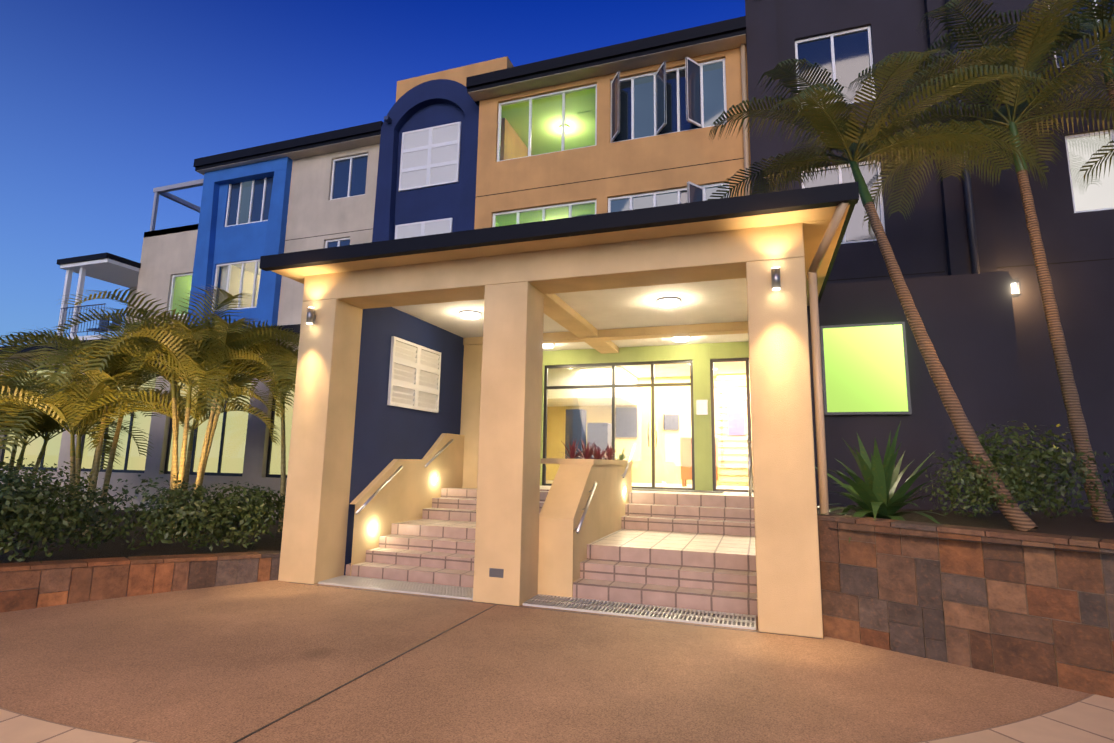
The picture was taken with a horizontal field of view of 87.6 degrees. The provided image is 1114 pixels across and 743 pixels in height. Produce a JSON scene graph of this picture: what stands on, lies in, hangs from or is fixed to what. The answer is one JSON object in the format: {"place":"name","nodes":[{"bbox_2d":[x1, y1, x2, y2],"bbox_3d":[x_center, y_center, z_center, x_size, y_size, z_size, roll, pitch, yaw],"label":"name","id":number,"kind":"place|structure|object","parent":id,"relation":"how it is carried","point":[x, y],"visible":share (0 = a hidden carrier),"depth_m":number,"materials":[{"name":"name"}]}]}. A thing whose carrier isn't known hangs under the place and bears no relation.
{"place":"outdoors","nodes":[
{"label":"outdoors","id":0,"kind":"place"},
{"bbox_2d":[124,287,136,333],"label":"balcony wall","id":1,"kind":"structure","parent":0,"point":[132,293],"depth_m":20.93,"materials":[{"name":"grey paint"}]},
{"bbox_2d":[0,557,271,607],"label":"wall grout joints","id":2,"kind":"object","parent":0,"point":[127,582],"visible":0.07,"depth_m":6.82,"materials":[{"name":"concrete"}]},
{"bbox_2d":[218,266,228,308],"bbox_3d":[-9.588,-2.276,17.897,2.450,2.450,0.060,-2,-9,19],"label":"curtain","id":3,"kind":"object","parent":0,"point":[224,273],"depth_m":18.31,"materials":[{"name":"white fabric"}]},
{"bbox_2d":[188,157,292,328],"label":"blue wall","id":4,"kind":"structure","parent":0,"point":[218,242],"depth_m":17.89,"materials":[{"name":"blue paint"}]},
{"bbox_2d":[150,179,203,230],"bbox_3d":[-12.060,-5.262,20.630,2.500,1.600,2.990,-2,-9,19],"label":"terrace pergola","id":5,"kind":"object","parent":4,"relation":"attached to","point":[163,191],"visible":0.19,"depth_m":19.64,"materials":[{"name":"grey metal"}]},
{"bbox_2d":[131,143,379,333],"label":"cream wall sections","id":6,"kind":"object","parent":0,"point":[169,253],"depth_m":17.25,"materials":[{"name":"beige paint"}]},
{"bbox_2d":[0,0,744,345],"label":"sky","id":7,"kind":"structure","parent":0,"point":[105,104],"materials":[{"name":"blue"}]},
{"bbox_2d":[0,580,1091,742],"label":"driveway","id":8,"kind":"structure","parent":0,"point":[227,663],"depth_m":4.48,"materials":[{"name":"brown concrete"}]},
{"bbox_2d":[0,550,280,612],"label":"planter wall","id":9,"kind":"structure","parent":8,"relation":"on","point":[110,581],"depth_m":6.80,"materials":[{"name":"stone"}]},
{"bbox_2d":[350,344,482,575],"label":"stair side wall","id":10,"kind":"structure","parent":8,"relation":"on","point":[410,490],"depth_m":10.08,"materials":[{"name":"beige paint"}]},
{"bbox_2d":[233,582,823,742],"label":"driveway joints","id":11,"kind":"object","parent":8,"relation":"on","point":[263,727],"visible":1,"depth_m":5.67,"materials":[{"name":"brown"}]},
{"bbox_2d":[345,486,757,616],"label":"entrance steps","id":12,"kind":"structure","parent":8,"relation":"on","point":[692,550],"depth_m":8.07,"materials":[{"name":"tile"}]},
{"bbox_2d":[355,438,751,533],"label":"handrails","id":13,"kind":"object","parent":12,"relation":"on","point":[578,528],"visible":0.94,"depth_m":9.28,"materials":[{"name":"silver metal"}]},
{"bbox_2d":[632,488,723,492],"bbox_3d":[1.987,2.306,11.317,2.400,0.010,0.700,-2,-9,19],"label":"entrance mat","id":14,"kind":"object","parent":12,"relation":"on","point":[675,490],"visible":0.64,"depth_m":11.06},
{"bbox_2d":[272,205,849,637],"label":"portico beams","id":15,"kind":"structure","parent":8,"relation":"on","point":[516,287],"depth_m":7.10,"materials":[{"name":"beige paint"}]},
{"bbox_2d":[344,307,463,574],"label":"wall","id":16,"kind":"structure","parent":15,"relation":"attached to","point":[385,434],"depth_m":9.34,"materials":[{"name":"blue paint"}]},
{"bbox_2d":[259,182,858,302],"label":"roof fascia","id":17,"kind":"structure","parent":15,"relation":"on","point":[778,202],"depth_m":6.66,"materials":[{"name":"black metal"}]},
{"bbox_2d":[808,202,848,514],"bbox_3d":[2.825,0.005,5.915,0.090,3.415,0.772,2,-9,-3],"label":"downpipe","id":18,"kind":"object","parent":15,"relation":"attached to","point":[839,212],"visible":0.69,"depth_m":6.17,"materials":[{"name":"beige metal"}]},
{"bbox_2d":[538,458,632,597],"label":"stair side wall","id":19,"kind":"structure","parent":8,"relation":"on","point":[562,552],"depth_m":7.71,"materials":[{"name":"beige paint"}]},
{"bbox_2d":[561,439,616,459],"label":"planter bromeliads","id":20,"kind":"object","parent":19,"relation":"in","point":[588,453],"visible":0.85,"depth_m":8.92,"materials":[{"name":"red plant"}]},
{"bbox_2d":[614,446,627,459],"bbox_3d":[1.098,1.500,10.626,0.379,0.303,0.417,-2,-9,19],"label":"potted plant","id":21,"kind":"object","parent":19,"relation":"in","point":[621,456],"visible":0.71,"depth_m":10.63,"materials":[{"name":"green plant"}]},
{"bbox_2d":[581,602,753,626],"bbox_3d":[-0.488,2.750,7.020,5.460,0.004,0.500,-2,-9,19],"label":"drain pit","id":22,"kind":"object","parent":8,"relation":"on","point":[743,623],"visible":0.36,"depth_m":6.37,"materials":[{"name":"grey"}]},
{"bbox_2d":[318,575,755,629],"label":"drain grates","id":23,"kind":"object","parent":22,"relation":"on","point":[544,601],"visible":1,"depth_m":6.79,"materials":[{"name":"silver metal"}]},
{"bbox_2d":[915,694,1113,742],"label":"paver band","id":24,"kind":"object","parent":8,"relation":"on","point":[1089,719],"visible":0.9,"depth_m":3.75,"materials":[{"name":"beige tile"}]},
{"bbox_2d":[0,506,1113,562],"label":"garden bed soil","id":25,"kind":"structure","parent":0,"point":[1078,524],"depth_m":8.02,"materials":[{"name":"brown soil"}]},
{"bbox_2d":[0,457,110,536],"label":"light shrub","id":26,"kind":"object","parent":25,"relation":"on","point":[40,473],"visible":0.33,"depth_m":7.87,"materials":[{"name":"green plant"}]},
{"bbox_2d":[0,357,152,519],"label":"golden cane palm","id":27,"kind":"object","parent":25,"relation":"on","point":[46,423],"visible":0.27,"depth_m":11.10,"materials":[{"name":"green plant"}]},
{"bbox_2d":[0,318,229,534],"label":"golden cane palm","id":28,"kind":"object","parent":25,"relation":"on","point":[62,405],"visible":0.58,"depth_m":9.68,"materials":[{"name":"green plant"}]},
{"bbox_2d":[0,465,284,562],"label":"shrubs","id":29,"kind":"object","parent":25,"relation":"on","point":[187,519],"visible":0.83,"depth_m":7.27,"materials":[{"name":"green plant"}]},
{"bbox_2d":[40,285,299,537],"bbox_3d":[-6.163,0.842,10.097,4.267,3.924,4.432,5,-10,-24],"label":"golden cane palm","id":30,"kind":"object","parent":25,"relation":"on","point":[194,350],"visible":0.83,"depth_m":9.68,"materials":[{"name":"green plant"}]},
{"bbox_2d":[192,336,298,531],"bbox_3d":[-4.741,1.191,11.063,3.712,3.580,3.917,-2,-9,19],"label":"golden cane palm","id":31,"kind":"object","parent":25,"relation":"on","point":[288,357],"visible":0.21,"depth_m":10.41,"materials":[{"name":"green plant"}]},
{"bbox_2d":[708,44,1057,531],"bbox_3d":[4.079,-1.044,7.594,3.707,5.855,4.312,4,-9,-21],"label":"tall palm","id":32,"kind":"object","parent":25,"relation":"on","point":[845,134],"visible":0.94,"depth_m":7.44,"materials":[{"name":"green plant"}]},
{"bbox_2d":[815,421,963,541],"bbox_3d":[3.404,1.298,6.441,1.598,1.475,1.898,1,-9,-1],"label":"strap leaf plant","id":33,"kind":"object","parent":25,"relation":"on","point":[873,495],"visible":0.94,"depth_m":6.21,"materials":[{"name":"green plant"}]},
{"bbox_2d":[848,0,1113,522],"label":"tall palm","id":34,"kind":"object","parent":25,"relation":"on","point":[1011,122],"visible":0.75,"depth_m":7.79,"materials":[{"name":"green plant"}]},
{"bbox_2d":[905,0,1113,108],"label":"tall palm","id":35,"kind":"object","parent":25,"relation":"on","point":[1105,18],"visible":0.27,"depth_m":9.10,"materials":[{"name":"green plant"}]},
{"bbox_2d":[920,420,1113,519],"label":"dark shrubs","id":36,"kind":"object","parent":25,"relation":"on","point":[1020,487],"visible":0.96,"depth_m":6.26,"materials":[{"name":"green plant"}]},
{"bbox_2d":[1079,139,1113,183],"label":"tall palm","id":37,"kind":"object","parent":25,"relation":"on","point":[1101,157],"visible":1,"depth_m":7.51,"materials":[{"name":"green plant"}]},
{"bbox_2d":[393,278,748,350],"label":"portico ceiling","id":38,"kind":"structure","parent":0,"point":[714,301],"depth_m":9.50,"materials":[{"name":"white paint"}]},
{"bbox_2d":[460,299,689,348],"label":"oyster lights","id":39,"kind":"object","parent":38,"relation":"attached to","point":[667,303],"visible":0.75,"depth_m":9.66},
{"bbox_2d":[396,46,751,228],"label":"tan wall","id":40,"kind":"structure","parent":0,"point":[604,157],"depth_m":13.38,"materials":[{"name":"beige paint"}]},
{"bbox_2d":[496,203,594,225],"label":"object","id":41,"kind":"structure","parent":40,"relation":"in","point":[556,212],"depth_m":14.54,"materials":[{"name":"green paint"}]},
{"bbox_2d":[565,407,678,459],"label":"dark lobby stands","id":42,"kind":"object","parent":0,"point":[630,431],"depth_m":13.84,"materials":[{"name":"grey"}]},
{"bbox_2d":[540,341,748,490],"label":"lobby wall","id":43,"kind":"structure","parent":0,"point":[701,355],"depth_m":11.85,"materials":[{"name":"paint"}]},
{"bbox_2d":[696,400,707,414],"bbox_3d":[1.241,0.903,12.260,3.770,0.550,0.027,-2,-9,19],"label":"wall sign","id":44,"kind":"object","parent":43,"relation":"attached to","point":[701,407],"visible":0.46,"depth_m":11.68,"materials":[{"name":"white metal"}]},
{"bbox_2d":[547,361,749,406],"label":"lobby ceiling","id":45,"kind":"structure","parent":0,"point":[602,392],"depth_m":14.32,"materials":[{"name":"white paint"}]},
{"bbox_2d":[546,480,753,489],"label":"lobby floor","id":46,"kind":"structure","parent":0,"point":[688,486],"depth_m":13.67,"materials":[{"name":"tile"}]},
{"bbox_2d":[680,437,717,486],"bbox_3d":[4.072,2.107,13.395,2.450,1.120,0.679,0,-9,5],"label":"reception counter","id":47,"kind":"object","parent":46,"relation":"on","point":[684,452],"depth_m":13.32,"materials":[{"name":"brown wood"}]},
{"bbox_2d":[717,373,752,485],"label":"interior wall","id":48,"kind":"structure","parent":0,"point":[728,462],"depth_m":14.53,"materials":[{"name":"white paint"}]},
{"bbox_2d":[727,391,744,434],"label":"lobby posters","id":49,"kind":"object","parent":48,"relation":"attached to","point":[738,409],"depth_m":14.56},
{"label":"ground","id":50,"kind":"structure","parent":0,"visible":0},
{"bbox_2d":[0,708,159,742],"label":"paver band","id":51,"kind":"object","parent":50,"relation":"on","point":[15,727],"visible":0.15,"depth_m":3.45,"materials":[{"name":"beige tile"}]},
{"bbox_2d":[0,336,298,518],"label":"wall","id":52,"kind":"structure","parent":50,"relation":"on","point":[256,453],"depth_m":14.03,"materials":[{"name":"grey paint"}]},
{"bbox_2d":[0,324,300,353],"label":"dark podium fascia","id":53,"kind":"structure","parent":52,"relation":"on","point":[296,328],"depth_m":14.99,"materials":[{"name":"black paint"}]},
{"bbox_2d":[745,0,1113,513],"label":"wall","id":54,"kind":"structure","parent":50,"relation":"on","point":[987,332],"depth_m":10.01,"materials":[{"name":"grey paint"}]},
{"bbox_2d":[57,258,138,339],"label":"white balcony","id":55,"kind":"structure","parent":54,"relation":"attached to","point":[115,272],"depth_m":18.99,"materials":[{"name":"white paint"}]},
{"bbox_2d":[58,303,121,335],"bbox_3d":[-15.029,-1.536,18.965,2.080,1.020,0.970,-2,-9,19],"label":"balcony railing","id":56,"kind":"object","parent":55,"relation":"attached to","point":[99,326],"visible":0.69,"depth_m":18.77,"materials":[{"name":"metal"}]},
{"bbox_2d":[57,252,140,267],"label":"balcony roof","id":57,"kind":"structure","parent":55,"relation":"attached to","point":[96,257],"depth_m":18.68,"materials":[{"name":"black metal"}]},
{"bbox_2d":[171,276,191,314],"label":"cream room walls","id":58,"kind":"structure","parent":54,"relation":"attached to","point":[185,286],"depth_m":19.54,"materials":[{"name":"paint"}]},
{"bbox_2d":[227,265,259,308],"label":"blue room walls","id":59,"kind":"structure","parent":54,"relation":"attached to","point":[247,288],"depth_m":19.38,"materials":[{"name":"paint"}]},
{"bbox_2d":[233,262,260,275],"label":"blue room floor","id":60,"kind":"structure","parent":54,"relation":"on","point":[250,267],"depth_m":19.16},
{"bbox_2d":[0,356,753,491],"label":"window frames","id":61,"kind":"structure","parent":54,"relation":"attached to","point":[614,385],"depth_m":12.47,"materials":[{"name":"metal"}]},
{"bbox_2d":[3,361,294,474],"bbox_3d":[-9.167,1.091,14.233,13.230,2.670,0.001,-2,-9,19],"label":"glass window","id":62,"kind":"structure","parent":61,"relation":"attached to","point":[234,442],"depth_m":14.04,"materials":[{"name":"glass"}]},
{"bbox_2d":[172,89,752,489],"bbox_3d":[-3.936,-1.911,15.069,18.366,9.285,0.413,-3,-10,23],"label":"clear glass","id":63,"kind":"object","parent":61,"relation":"on","point":[599,367],"visible":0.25,"depth_m":12.46,"materials":[{"name":"clear glass"}]},
{"bbox_2d":[648,422,656,446],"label":"door pull handles","id":64,"kind":"object","parent":63,"relation":"attached to","point":[656,434],"depth_m":11.96,"materials":[{"name":"silver metal"}]},
{"bbox_2d":[372,79,478,241],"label":"navy tower","id":65,"kind":"structure","parent":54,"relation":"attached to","point":[432,103],"depth_m":15.35,"materials":[{"name":"blue paint"}]},
{"bbox_2d":[227,58,702,247],"bbox_3d":[-3.654,-4.311,15.431,14.730,4.365,0.559,-3,-10,25],"label":"glass","id":66,"kind":"object","parent":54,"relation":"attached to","point":[358,178],"visible":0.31,"depth_m":16.86,"materials":[{"name":"blue"}]},
{"bbox_2d":[193,16,746,170],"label":"roof","id":67,"kind":"structure","parent":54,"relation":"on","point":[728,28],"depth_m":13.71,"materials":[{"name":"black metal"}]},
{"bbox_2d":[196,34,745,174],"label":"eave soffits","id":68,"kind":"object","parent":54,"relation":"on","point":[724,44],"visible":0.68,"depth_m":13.72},
{"bbox_2d":[546,375,718,484],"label":"yellow lobby walls","id":69,"kind":"structure","parent":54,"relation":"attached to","point":[604,411],"depth_m":15.49,"materials":[{"name":"yellow paint"}]},
{"bbox_2d":[168,0,1113,412],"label":"white window frames","id":70,"kind":"structure","parent":54,"relation":"attached to","point":[430,156],"depth_m":13.62,"materials":[{"name":"white metal"}]},
{"bbox_2d":[238,62,726,223],"bbox_3d":[-3.197,-4.336,15.218,14.777,4.420,0.168,-3,-10,23],"label":"glass window","id":71,"kind":"structure","parent":70,"relation":"on","point":[713,95],"depth_m":12.97,"materials":[{"name":"glass"}]},
{"bbox_2d":[613,0,1113,241],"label":"glass","id":72,"kind":"object","parent":70,"relation":"attached to","point":[851,54],"visible":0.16,"depth_m":11.95,"materials":[{"name":"grey"}]},
{"bbox_2d":[306,116,1019,577],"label":"light fixtures","id":73,"kind":"object","parent":54,"relation":"attached to","point":[776,282],"visible":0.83,"depth_m":8.17,"materials":[{"name":"white glass"}]},
{"bbox_2d":[307,267,1016,531],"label":"wall lights","id":74,"kind":"object","parent":73,"relation":"attached to","point":[373,527],"visible":0.83,"depth_m":10.00},
{"bbox_2d":[285,105,1113,280],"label":"wall control joints","id":75,"kind":"object","parent":54,"relation":"attached to","point":[737,159],"depth_m":12.36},
{"bbox_2d":[740,43,749,195],"bbox_3d":[3.944,-3.735,12.028,0.095,6.720,0.100,-2,-9,19],"label":"downpipe","id":76,"kind":"object","parent":54,"relation":"attached to","point":[744,98],"visible":0.53,"depth_m":12.24,"materials":[{"name":"beige"}]},
{"bbox_2d":[820,322,911,414],"bbox_3d":[4.806,-0.038,9.105,1.200,1.430,0.100,-2,-9,19],"label":"sign frame","id":77,"kind":"object","parent":54,"relation":"attached to","point":[909,412],"visible":0.85,"depth_m":9.04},
{"bbox_2d":[823,324,907,411],"bbox_3d":[4.809,-0.037,9.114,1.120,1.350,0.080,-2,-9,19],"label":"lit green sign","id":78,"kind":"object","parent":77,"relation":"in","point":[864,368],"visible":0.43,"depth_m":9.07,"materials":[{"name":"green plastic"}]},
{"bbox_2d":[946,0,979,273],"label":"dark downpipe","id":79,"kind":"object","parent":54,"relation":"attached to","point":[971,229],"depth_m":10.45,"materials":[{"name":"grey metal"}]},
{"bbox_2d":[1067,134,1113,210],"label":"glass window","id":80,"kind":"structure","parent":54,"relation":"attached to","point":[1098,193],"depth_m":10.25,"materials":[{"name":"white glass"}]},
{"bbox_2d":[817,514,1113,697],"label":"retaining wall","id":81,"kind":"structure","parent":50,"relation":"on","point":[1080,645],"depth_m":4.92,"materials":[{"name":"stone"}]},
{"bbox_2d":[820,520,1113,686],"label":"mortar joints","id":82,"kind":"object","parent":81,"relation":"attached to","point":[987,597],"visible":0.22,"depth_m":4.85,"materials":[{"name":"concrete"}]},
{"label":"tan room walls","id":83,"kind":"object","parent":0,"visible":0},
{"bbox_2d":[501,88,595,154],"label":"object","id":84,"kind":"structure","parent":83,"relation":"in","point":[548,110],"depth_m":15.38,"materials":[{"name":"green paint"}]}
]}

